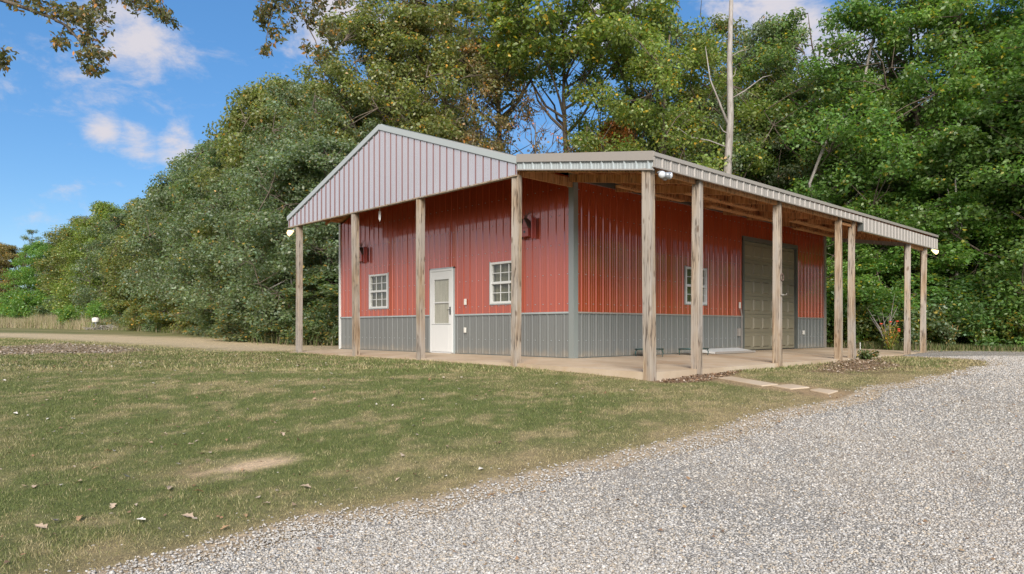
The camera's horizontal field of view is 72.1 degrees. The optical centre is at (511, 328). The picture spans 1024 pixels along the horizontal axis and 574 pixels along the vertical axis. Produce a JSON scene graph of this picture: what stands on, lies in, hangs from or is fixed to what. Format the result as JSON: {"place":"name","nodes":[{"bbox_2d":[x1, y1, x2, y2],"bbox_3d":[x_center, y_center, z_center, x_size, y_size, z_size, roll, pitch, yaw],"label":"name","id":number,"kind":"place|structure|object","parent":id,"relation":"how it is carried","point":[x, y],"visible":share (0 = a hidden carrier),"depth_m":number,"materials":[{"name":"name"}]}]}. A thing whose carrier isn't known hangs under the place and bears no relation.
{"place":"outdoors","nodes":[
{"label":"outdoors","id":0,"kind":"place"},
{"bbox_2d":[0,312,115,329],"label":"tall grass","id":1,"kind":"structure","parent":0,"point":[48,321],"depth_m":66.06,"materials":[{"name":"beige plant"}]},
{"bbox_2d":[0,328,1005,573],"bbox_3d":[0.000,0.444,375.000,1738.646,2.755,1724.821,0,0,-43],"label":"lawn","id":2,"kind":"structure","parent":0,"point":[176,340],"depth_m":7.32,"materials":[{"name":"green plant"}]},
{"bbox_2d":[0,242,30,304],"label":"broadleaf tree","id":3,"kind":"object","parent":2,"relation":"on","point":[8,252],"visible":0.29,"depth_m":89.08,"materials":[{"name":"green plant"}]},
{"bbox_2d":[0,290,32,319],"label":"shrub","id":4,"kind":"object","parent":2,"relation":"on","point":[6,295],"visible":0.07,"depth_m":77.37,"materials":[{"name":"green plant"}]},
{"bbox_2d":[0,288,52,319],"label":"shrub","id":5,"kind":"object","parent":2,"relation":"on","point":[28,300],"visible":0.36,"depth_m":74.69,"materials":[{"name":"green plant"}]},
{"bbox_2d":[15,229,42,288],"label":"pine tree","id":6,"kind":"object","parent":2,"relation":"on","point":[31,232],"visible":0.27,"depth_m":96.15,"materials":[{"name":"green plant"}]},
{"bbox_2d":[0,240,71,303],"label":"broadleaf tree","id":7,"kind":"object","parent":2,"relation":"on","point":[35,249],"visible":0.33,"depth_m":81.93,"materials":[{"name":"green plant"}]},
{"bbox_2d":[30,293,76,320],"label":"shrub","id":8,"kind":"object","parent":2,"relation":"on","point":[41,309],"visible":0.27,"depth_m":70.36,"materials":[{"name":"green plant"}]},
{"bbox_2d":[30,215,110,312],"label":"broadleaf tree","id":9,"kind":"object","parent":2,"relation":"on","point":[51,263],"visible":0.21,"depth_m":75.93,"materials":[{"name":"green plant"}]},
{"bbox_2d":[0,342,144,353],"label":"debris litter","id":10,"kind":"object","parent":2,"relation":"on","point":[69,344],"visible":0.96,"depth_m":21.56,"materials":[{"name":"brown plant"}]},
{"bbox_2d":[52,303,102,325],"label":"shrub","id":11,"kind":"object","parent":2,"relation":"on","point":[66,313],"visible":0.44,"depth_m":64.89,"materials":[{"name":"green plant"}]},
{"bbox_2d":[43,200,139,311],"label":"broadleaf tree","id":12,"kind":"object","parent":2,"relation":"on","point":[102,209],"visible":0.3,"depth_m":69.26,"materials":[{"name":"green plant"}]},
{"bbox_2d":[82,297,121,326],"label":"shrub","id":13,"kind":"object","parent":2,"relation":"on","point":[94,310],"visible":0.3,"depth_m":60.63,"materials":[{"name":"green plant"}]},
{"bbox_2d":[65,209,156,323],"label":"broadleaf tree","id":14,"kind":"object","parent":2,"relation":"on","point":[94,274],"visible":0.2,"depth_m":64.27,"materials":[{"name":"green plant"}]},
{"bbox_2d":[89,187,173,316],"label":"broadleaf tree","id":15,"kind":"object","parent":2,"relation":"on","point":[112,290],"visible":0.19,"depth_m":57.90,"materials":[{"name":"green plant"}]},
{"bbox_2d":[113,307,149,327],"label":"shrub","id":16,"kind":"object","parent":2,"relation":"on","point":[117,319],"visible":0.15,"depth_m":56.02,"materials":[{"name":"green plant"}]},
{"bbox_2d":[97,288,168,325],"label":"young tree","id":17,"kind":"object","parent":2,"relation":"on","point":[103,299],"visible":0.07,"depth_m":58.74,"materials":[{"name":"green plant"}]},
{"bbox_2d":[116,282,165,330],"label":"young tree","id":18,"kind":"object","parent":2,"relation":"on","point":[134,320],"visible":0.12,"depth_m":51.93,"materials":[{"name":"green plant"}]},
{"bbox_2d":[114,170,195,318],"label":"broadleaf tree","id":19,"kind":"object","parent":2,"relation":"on","point":[127,274],"visible":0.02,"depth_m":51.37,"materials":[{"name":"green plant"}]},
{"bbox_2d":[140,296,181,331],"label":"shrub","id":20,"kind":"object","parent":2,"relation":"on","point":[151,321],"visible":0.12,"depth_m":47.97,"materials":[{"name":"green plant"}]},
{"bbox_2d":[135,278,190,332],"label":"young tree","id":21,"kind":"object","parent":2,"relation":"on","point":[155,316],"visible":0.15,"depth_m":46.03,"materials":[{"name":"green plant"}]},
{"bbox_2d":[122,136,227,322],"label":"broadleaf tree","id":22,"kind":"object","parent":2,"relation":"on","point":[186,161],"visible":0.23,"depth_m":44.03,"materials":[{"name":"green plant"}]},
{"bbox_2d":[0,0,353,78],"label":"overhanging oak","id":23,"kind":"object","parent":2,"relation":"on","point":[328,31],"visible":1,"depth_m":8.32,"materials":[{"name":"green plant"}]},
{"bbox_2d":[169,306,201,330],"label":"shrub","id":24,"kind":"object","parent":2,"relation":"on","point":[184,324],"visible":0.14,"depth_m":42.31,"materials":[{"name":"green plant"}]},
{"bbox_2d":[159,274,216,335],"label":"young tree","id":25,"kind":"object","parent":2,"relation":"on","point":[181,317],"visible":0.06,"depth_m":38.74,"materials":[{"name":"green plant"}]},
{"bbox_2d":[157,124,259,313],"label":"broadleaf tree","id":26,"kind":"object","parent":2,"relation":"on","point":[188,188],"visible":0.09,"depth_m":39.26,"materials":[{"name":"green plant"}]},
{"bbox_2d":[95,322,338,346],"bbox_3d":[-19.061,-0.039,41.982,5.128,1.297,44.825,0,0,-38],"label":"meadow edge","id":27,"kind":"object","parent":2,"relation":"on","point":[305,342],"visible":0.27,"depth_m":27.49,"materials":[{"name":"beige plant"}]},
{"bbox_2d":[198,298,238,333],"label":"shrub","id":28,"kind":"object","parent":2,"relation":"on","point":[210,321],"visible":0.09,"depth_m":35.30,"materials":[{"name":"green plant"}]},
{"bbox_2d":[156,167,311,329],"bbox_3d":[-13.388,-3.797,34.928,7.701,8.837,8.239,0,0,-30],"label":"young tree","id":29,"kind":"object","parent":2,"relation":"on","point":[204,211],"visible":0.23,"depth_m":32.83,"materials":[{"name":"green plant"}]},
{"bbox_2d":[197,273,295,341],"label":"young tree","id":30,"kind":"object","parent":2,"relation":"on","point":[228,325],"visible":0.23,"depth_m":28.09,"materials":[{"name":"green plant"}]},
{"bbox_2d":[188,72,338,303],"bbox_3d":[-11.761,-6.295,37.536,10.021,14.034,8.380,0,0,-23],"label":"broadleaf tree","id":31,"kind":"object","parent":2,"relation":"on","point":[241,117],"visible":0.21,"depth_m":35.76,"materials":[{"name":"green plant"}]},
{"bbox_2d":[242,296,303,339],"bbox_3d":[-9.040,-0.553,28.488,3.583,2.387,3.336,0,0,-32],"label":"shrub","id":32,"kind":"object","parent":2,"relation":"on","point":[257,335],"visible":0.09,"depth_m":27.25,"materials":[{"name":"green plant"}]},
{"bbox_2d":[209,139,338,327],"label":"young tree","id":33,"kind":"object","parent":2,"relation":"on","point":[248,273],"visible":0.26,"depth_m":27.93,"materials":[{"name":"green plant"}]},
{"bbox_2d":[222,79,326,183],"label":"broadleaf tree","id":34,"kind":"object","parent":2,"relation":"on","point":[299,83],"visible":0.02,"depth_m":42.47,"materials":[{"name":"green plant"}]},
{"bbox_2d":[218,131,357,332],"bbox_3d":[-7.133,-3.591,28.185,7.701,8.664,8.239,0,0,12],"label":"broadleaf tree","id":35,"kind":"object","parent":2,"relation":"on","point":[317,153],"visible":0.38,"depth_m":26.61,"materials":[{"name":"green plant"}]},
{"bbox_2d":[248,286,338,343],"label":"young tree","id":36,"kind":"object","parent":2,"relation":"on","point":[275,327],"visible":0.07,"depth_m":26.37,"materials":[{"name":"green plant"}]},
{"bbox_2d":[222,62,381,274],"bbox_3d":[-9.509,-6.357,34.510,8.369,14.085,7.649,0,0,-45],"label":"broadleaf tree","id":37,"kind":"object","parent":2,"relation":"on","point":[292,128],"visible":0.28,"depth_m":32.80,"materials":[{"name":"green plant"}]},
{"bbox_2d":[269,268,338,344],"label":"young tree","id":38,"kind":"object","parent":2,"relation":"on","point":[328,290],"visible":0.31,"depth_m":25.42,"materials":[{"name":"green plant"}]},
{"bbox_2d":[272,303,338,344],"bbox_3d":[-7.476,-0.137,26.459,2.849,1.675,2.981,0,0,22],"label":"shrub","id":39,"kind":"object","parent":2,"relation":"on","point":[291,317],"visible":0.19,"depth_m":25.63,"materials":[{"name":"green plant"}]},
{"bbox_2d":[0,349,618,562],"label":"lawn litter","id":40,"kind":"object","parent":2,"relation":"on","point":[6,561],"visible":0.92,"depth_m":8.77,"materials":[{"name":"brown plant"}]},
{"bbox_2d":[295,302,338,345],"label":"shrub","id":41,"kind":"object","parent":2,"relation":"on","point":[332,319],"visible":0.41,"depth_m":24.84,"materials":[{"name":"green plant"}]},
{"bbox_2d":[291,4,461,260],"bbox_3d":[-6.830,-7.568,35.877,9.494,16.557,10.222,0,0,-35],"label":"broadleaf tree","id":42,"kind":"object","parent":2,"relation":"on","point":[376,69],"visible":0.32,"depth_m":33.75,"materials":[{"name":"green plant"}]},
{"bbox_2d":[283,0,484,225],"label":"broadleaf tree","id":43,"kind":"object","parent":2,"relation":"on","point":[423,14],"visible":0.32,"depth_m":34.52,"materials":[{"name":"green plant"}]},
{"bbox_2d":[342,0,536,154],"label":"broadleaf tree","id":44,"kind":"object","parent":2,"relation":"on","point":[480,68],"visible":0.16,"depth_m":35.98,"materials":[{"name":"green plant"}]},
{"bbox_2d":[381,0,579,142],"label":"broadleaf tree","id":45,"kind":"object","parent":2,"relation":"on","point":[469,10],"visible":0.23,"depth_m":39.66,"materials":[{"name":"green plant"}]},
{"bbox_2d":[420,37,548,153],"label":"broadleaf tree","id":46,"kind":"object","parent":2,"relation":"on","point":[484,94],"visible":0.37,"depth_m":35.90,"materials":[{"name":"green plant"}]},
{"bbox_2d":[0,338,1022,371],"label":"distant grass","id":47,"kind":"structure","parent":2,"relation":"on","point":[238,360],"depth_m":14.32,"materials":[{"name":"green plant"}]},
{"bbox_2d":[45,364,987,573],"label":"stray gravel","id":48,"kind":"structure","parent":2,"relation":"on","point":[368,504],"depth_m":5.33,"materials":[{"name":"grey gravel"}]},
{"bbox_2d":[495,84,579,153],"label":"broadleaf tree","id":49,"kind":"object","parent":2,"relation":"on","point":[526,116],"visible":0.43,"depth_m":35.57,"materials":[{"name":"green plant"}]},
{"bbox_2d":[477,0,678,151],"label":"broadleaf tree","id":50,"kind":"object","parent":2,"relation":"on","point":[500,15],"visible":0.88,"depth_m":34.10,"materials":[{"name":"green plant"}]},
{"bbox_2d":[287,124,938,380],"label":"metal building","id":51,"kind":"structure","parent":2,"relation":"on","point":[625,253],"depth_m":16.03,"materials":[{"name":"red metal"}]},
{"bbox_2d":[359,240,366,262],"bbox_3d":[-4.207,-2.158,19.653,0.140,0.643,0.450,0,0,-43],"label":"wall ornament","id":52,"kind":"object","parent":51,"relation":"attached to","point":[363,253],"depth_m":19.54,"materials":[{"name":"red metal"}]},
{"bbox_2d":[369,272,388,308],"bbox_3d":[-3.608,-1.020,19.228,0.135,0.972,0.954,0,0,-43],"label":"window","id":53,"kind":"structure","parent":51,"relation":"in","point":[381,283],"depth_m":19.30,"materials":[{"name":"white paint"}]},
{"bbox_2d":[431,271,450,351],"bbox_3d":[-1.732,-0.413,17.114,0.117,1.955,0.790,0,0,-43],"label":"door","id":54,"kind":"structure","parent":51,"relation":"in","point":[440,281],"depth_m":17.15,"materials":[{"name":"white paint"}]},
{"bbox_2d":[489,261,510,304],"bbox_3d":[-0.139,-1.020,15.559,0.135,0.972,0.954,0,0,-43],"label":"window","id":55,"kind":"structure","parent":51,"relation":"in","point":[502,283],"depth_m":15.72,"materials":[{"name":"white paint"}]},
{"bbox_2d":[522,210,535,239],"bbox_3d":[0.314,-2.212,14.872,0.140,0.633,0.450,0,0,-43],"label":"wall ornament","id":56,"kind":"object","parent":51,"relation":"attached to","point":[528,229],"depth_m":14.81,"materials":[{"name":"red metal"}]},
{"bbox_2d":[684,266,706,305],"bbox_3d":[4.447,-1.040,17.153,0.984,0.932,0.135,0,0,-43],"label":"window","id":57,"kind":"structure","parent":51,"relation":"in","point":[687,273],"depth_m":17.08,"materials":[{"name":"white paint"}]},
{"bbox_2d":[745,241,793,349],"bbox_3d":[7.256,-0.877,19.815,3.080,2.942,0.066,0,0,-43],"label":"garage door","id":58,"kind":"structure","parent":51,"relation":"in","point":[758,328],"depth_m":19.55,"materials":[{"name":"paint"}]},
{"bbox_2d":[590,118,644,151],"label":"broadleaf tree","id":59,"kind":"object","parent":2,"relation":"on","point":[625,131],"visible":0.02,"depth_m":34.41,"materials":[{"name":"green plant"}]},
{"bbox_2d":[536,0,734,163],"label":"broadleaf tree","id":60,"kind":"object","parent":2,"relation":"on","point":[657,44],"visible":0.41,"depth_m":33.31,"materials":[{"name":"green plant"}]},
{"bbox_2d":[573,2,797,177],"bbox_3d":[7.661,-7.714,34.136,9.191,16.924,10.056,0,0,-27],"label":"broadleaf tree","id":61,"kind":"object","parent":2,"relation":"on","point":[668,139],"visible":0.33,"depth_m":32.15,"materials":[{"name":"green plant"}]},
{"bbox_2d":[659,369,743,382],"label":"corner litter","id":62,"kind":"object","parent":2,"relation":"on","point":[707,375],"visible":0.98,"depth_m":11.25,"materials":[{"name":"brown plant"}]},
{"bbox_2d":[635,0,811,196],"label":"broadleaf tree","id":63,"kind":"object","parent":2,"relation":"on","point":[720,24],"visible":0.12,"depth_m":35.74,"materials":[{"name":"green plant"}]},
{"bbox_2d":[676,0,770,173],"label":"dead tree","id":64,"kind":"object","parent":2,"relation":"on","point":[728,146],"visible":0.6,"depth_m":29.93,"materials":[{"name":"grey wood"}]},
{"bbox_2d":[717,376,777,385],"bbox_3d":[3.575,0.822,10.732,0.295,0.118,1.036,0,0,-21],"label":"stepping stone","id":65,"kind":"object","parent":2,"relation":"on","point":[747,381],"visible":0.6,"depth_m":10.64,"materials":[{"name":"concrete"}]},
{"bbox_2d":[675,11,851,198],"bbox_3d":[11.615,-7.128,34.926,9.964,16.138,9.254,0,0,-17],"label":"broadleaf tree","id":66,"kind":"object","parent":2,"relation":"on","point":[789,172],"visible":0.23,"depth_m":32.34,"materials":[{"name":"green plant"}]},
{"bbox_2d":[772,384,808,389],"bbox_3d":[3.999,0.855,10.101,0.384,0.093,0.334,0,0,-18],"label":"stepping stone","id":67,"kind":"object","parent":2,"relation":"on","point":[790,386],"visible":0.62,"depth_m":10.06,"materials":[{"name":"concrete"}]},
{"bbox_2d":[711,7,927,256],"bbox_3d":[14.119,-6.949,32.601,9.939,15.930,9.084,0,0,11],"label":"broadleaf tree","id":68,"kind":"object","parent":2,"relation":"on","point":[784,53],"visible":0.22,"depth_m":31.67,"materials":[{"name":"green plant"}]},
{"bbox_2d":[810,388,837,393],"bbox_3d":[4.294,0.885,9.722,0.292,0.097,0.312,0,0,-43],"label":"stepping stone","id":69,"kind":"object","parent":2,"relation":"on","point":[824,391],"visible":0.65,"depth_m":9.71,"materials":[{"name":"concrete"}]},
{"bbox_2d":[826,275,880,338],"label":"young tree","id":70,"kind":"object","parent":2,"relation":"on","point":[844,284],"visible":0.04,"depth_m":24.82,"materials":[{"name":"green plant"}]},
{"bbox_2d":[826,275,885,345],"bbox_3d":[11.277,-0.539,24.450,3.706,2.652,3.981,0,0,6],"label":"shrub","id":71,"kind":"object","parent":2,"relation":"on","point":[830,315],"visible":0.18,"depth_m":23.77,"materials":[{"name":"green plant"}]},
{"bbox_2d":[808,34,907,206],"bbox_3d":[14.081,-5.724,28.471,4.164,13.107,0.175,0,0,1],"label":"trunk","id":72,"kind":"object","parent":2,"relation":"on","point":[822,150],"visible":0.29,"depth_m":28.46,"materials":[{"name":"grey wood"}]},
{"bbox_2d":[818,358,898,372],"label":"mulch litter","id":73,"kind":"object","parent":2,"relation":"on","point":[861,361],"visible":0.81,"depth_m":13.36,"materials":[{"name":"brown plant"}]},
{"bbox_2d":[826,302,902,343],"bbox_3d":[11.674,-0.025,23.422,2.849,1.675,2.981,0,0,-31],"label":"shrub","id":74,"kind":"object","parent":2,"relation":"on","point":[870,324],"visible":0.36,"depth_m":22.68,"materials":[{"name":"green plant"}]},
{"bbox_2d":[856,347,878,359],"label":"shrub","id":75,"kind":"object","parent":2,"relation":"on","point":[865,355],"visible":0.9,"depth_m":15.70,"materials":[{"name":"green plant"}]},
{"bbox_2d":[826,237,912,287],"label":"young tree","id":76,"kind":"object","parent":2,"relation":"on","point":[846,258],"visible":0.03,"depth_m":27.08,"materials":[{"name":"green plant"}]},
{"bbox_2d":[736,0,1019,285],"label":"broadleaf tree","id":77,"kind":"object","parent":2,"relation":"on","point":[954,36],"visible":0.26,"depth_m":28.04,"materials":[{"name":"green plant"}]},
{"bbox_2d":[867,295,894,345],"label":"dead shrub","id":78,"kind":"object","parent":2,"relation":"on","point":[878,327],"visible":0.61,"depth_m":21.80,"materials":[{"name":"grey plant"}]},
{"bbox_2d":[827,294,935,344],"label":"young tree","id":79,"kind":"object","parent":2,"relation":"on","point":[916,328],"visible":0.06,"depth_m":22.57,"materials":[{"name":"green plant"}]},
{"bbox_2d":[826,189,944,298],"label":"young tree","id":80,"kind":"object","parent":2,"relation":"on","point":[884,212],"visible":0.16,"depth_m":25.94,"materials":[{"name":"green plant"}]},
{"bbox_2d":[831,282,939,344],"bbox_3d":[12.502,-0.402,23.515,3.583,2.387,3.336,0,0,1],"label":"shrub","id":81,"kind":"object","parent":2,"relation":"on","point":[884,295],"visible":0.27,"depth_m":22.69,"materials":[{"name":"green plant"}]},
{"bbox_2d":[879,321,899,349],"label":"zinnia plant","id":82,"kind":"object","parent":2,"relation":"on","point":[889,340],"visible":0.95,"depth_m":21.39,"materials":[{"name":"green plant"}]},
{"bbox_2d":[778,0,1023,221],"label":"broadleaf tree","id":83,"kind":"object","parent":2,"relation":"on","point":[885,171],"visible":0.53,"depth_m":27.19,"materials":[{"name":"green plant"}]},
{"bbox_2d":[869,298,962,344],"bbox_3d":[12.863,-0.095,22.801,3.279,1.842,3.134,0,0,-35],"label":"shrub","id":84,"kind":"object","parent":2,"relation":"on","point":[940,327],"visible":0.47,"depth_m":22.02,"materials":[{"name":"green plant"}]},
{"bbox_2d":[872,270,972,334],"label":"young tree","id":85,"kind":"object","parent":2,"relation":"on","point":[915,283],"visible":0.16,"depth_m":23.64,"materials":[{"name":"green plant"}]},
{"bbox_2d":[826,340,1023,351],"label":"ground cover","id":86,"kind":"object","parent":2,"relation":"on","point":[931,346],"visible":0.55,"depth_m":21.25,"materials":[{"name":"green plant"}]},
{"bbox_2d":[831,0,1023,272],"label":"broadleaf tree","id":87,"kind":"object","parent":2,"relation":"on","point":[924,17],"visible":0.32,"depth_m":26.16,"materials":[{"name":"green plant"}]},
{"bbox_2d":[857,166,1022,292],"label":"young tree","id":88,"kind":"object","parent":2,"relation":"on","point":[968,252],"visible":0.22,"depth_m":24.17,"materials":[{"name":"green plant"}]},
{"bbox_2d":[859,226,1021,297],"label":"young tree","id":89,"kind":"object","parent":2,"relation":"on","point":[957,265],"visible":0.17,"depth_m":23.88,"materials":[{"name":"green plant"}]},
{"bbox_2d":[947,175,962,289],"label":"bare sapling","id":90,"kind":"object","parent":2,"relation":"on","point":[957,229],"visible":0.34,"depth_m":24.00,"materials":[{"name":"wood"}]},
{"bbox_2d":[895,71,1023,332],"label":"broadleaf tree","id":91,"kind":"object","parent":2,"relation":"on","point":[980,115],"visible":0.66,"depth_m":23.03,"materials":[{"name":"green plant"}]},
{"bbox_2d":[895,0,1023,273],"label":"broadleaf tree","id":92,"kind":"object","parent":2,"relation":"on","point":[960,107],"visible":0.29,"depth_m":24.67,"materials":[{"name":"green plant"}]},
{"bbox_2d":[911,271,1010,344],"bbox_3d":[15.555,-0.534,23.598,5.138,2.884,5.105,0,0,8],"label":"bush","id":93,"kind":"object","parent":2,"relation":"on","point":[972,279],"visible":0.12,"depth_m":22.85,"materials":[{"name":"green plant"}]},
{"bbox_2d":[911,155,1023,289],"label":"young tree","id":94,"kind":"object","parent":2,"relation":"on","point":[995,192],"visible":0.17,"depth_m":23.80,"materials":[{"name":"green plant"}]},
{"bbox_2d":[926,308,1009,343],"bbox_3d":[14.434,-0.016,22.843,2.981,1.675,2.849,0,0,-3],"label":"shrub","id":95,"kind":"object","parent":2,"relation":"on","point":[937,337],"visible":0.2,"depth_m":22.00,"materials":[{"name":"green plant"}]},
{"bbox_2d":[928,280,1023,348],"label":"shrub","id":96,"kind":"object","parent":2,"relation":"on","point":[980,321],"visible":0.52,"depth_m":21.68,"materials":[{"name":"green plant"}]},
{"bbox_2d":[955,1,1023,229],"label":"broadleaf tree","id":97,"kind":"object","parent":2,"relation":"on","point":[1011,38],"visible":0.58,"depth_m":22.93,"materials":[{"name":"green plant"}]},
{"bbox_2d":[955,305,1023,345],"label":"shrub","id":98,"kind":"object","parent":2,"relation":"on","point":[1012,319],"visible":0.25,"depth_m":21.23,"materials":[{"name":"green plant"}]},
{"bbox_2d":[958,284,1023,346],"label":"shrub","id":99,"kind":"object","parent":2,"relation":"on","point":[1012,306],"visible":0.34,"depth_m":21.26,"materials":[{"name":"green plant"}]},
{"bbox_2d":[961,267,1023,325],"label":"young tree","id":100,"kind":"object","parent":2,"relation":"on","point":[989,287],"visible":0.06,"depth_m":22.66,"materials":[{"name":"green plant"}]},
{"bbox_2d":[0,0,1018,295],"label":"sky","id":101,"kind":"structure","parent":0,"point":[70,140],"materials":[{"name":"blue"}]},
{"bbox_2d":[77,356,1023,573],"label":"gravel","id":102,"kind":"structure","parent":0,"point":[370,561],"depth_m":5.07,"materials":[{"name":"grey gravel"}]},
{"bbox_2d":[162,350,1023,573],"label":"gravel drive","id":103,"kind":"structure","parent":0,"point":[731,494],"depth_m":5.46,"materials":[{"name":"grey gravel"}]},
{"bbox_2d":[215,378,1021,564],"bbox_3d":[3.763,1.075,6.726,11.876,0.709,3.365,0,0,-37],"label":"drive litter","id":104,"kind":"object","parent":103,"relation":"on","point":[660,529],"visible":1,"depth_m":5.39,"materials":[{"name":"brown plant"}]},
{"bbox_2d":[291,347,921,379],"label":"patio","id":105,"kind":"structure","parent":0,"point":[670,366],"depth_m":14.14,"materials":[{"name":"concrete"}]},
{"bbox_2d":[702,348,755,353],"bbox_3d":[5.357,0.547,17.487,1.920,0.109,0.500,0,0,-43],"label":"white panel","id":106,"kind":"object","parent":105,"relation":"on","point":[724,350],"visible":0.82,"depth_m":17.34,"materials":[{"name":"paint"}]},
{"bbox_2d":[940,325,960,347],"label":"rose bush","id":107,"kind":"object","parent":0,"point":[949,340],"visible":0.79,"depth_m":21.54,"materials":[{"name":"green plant"}]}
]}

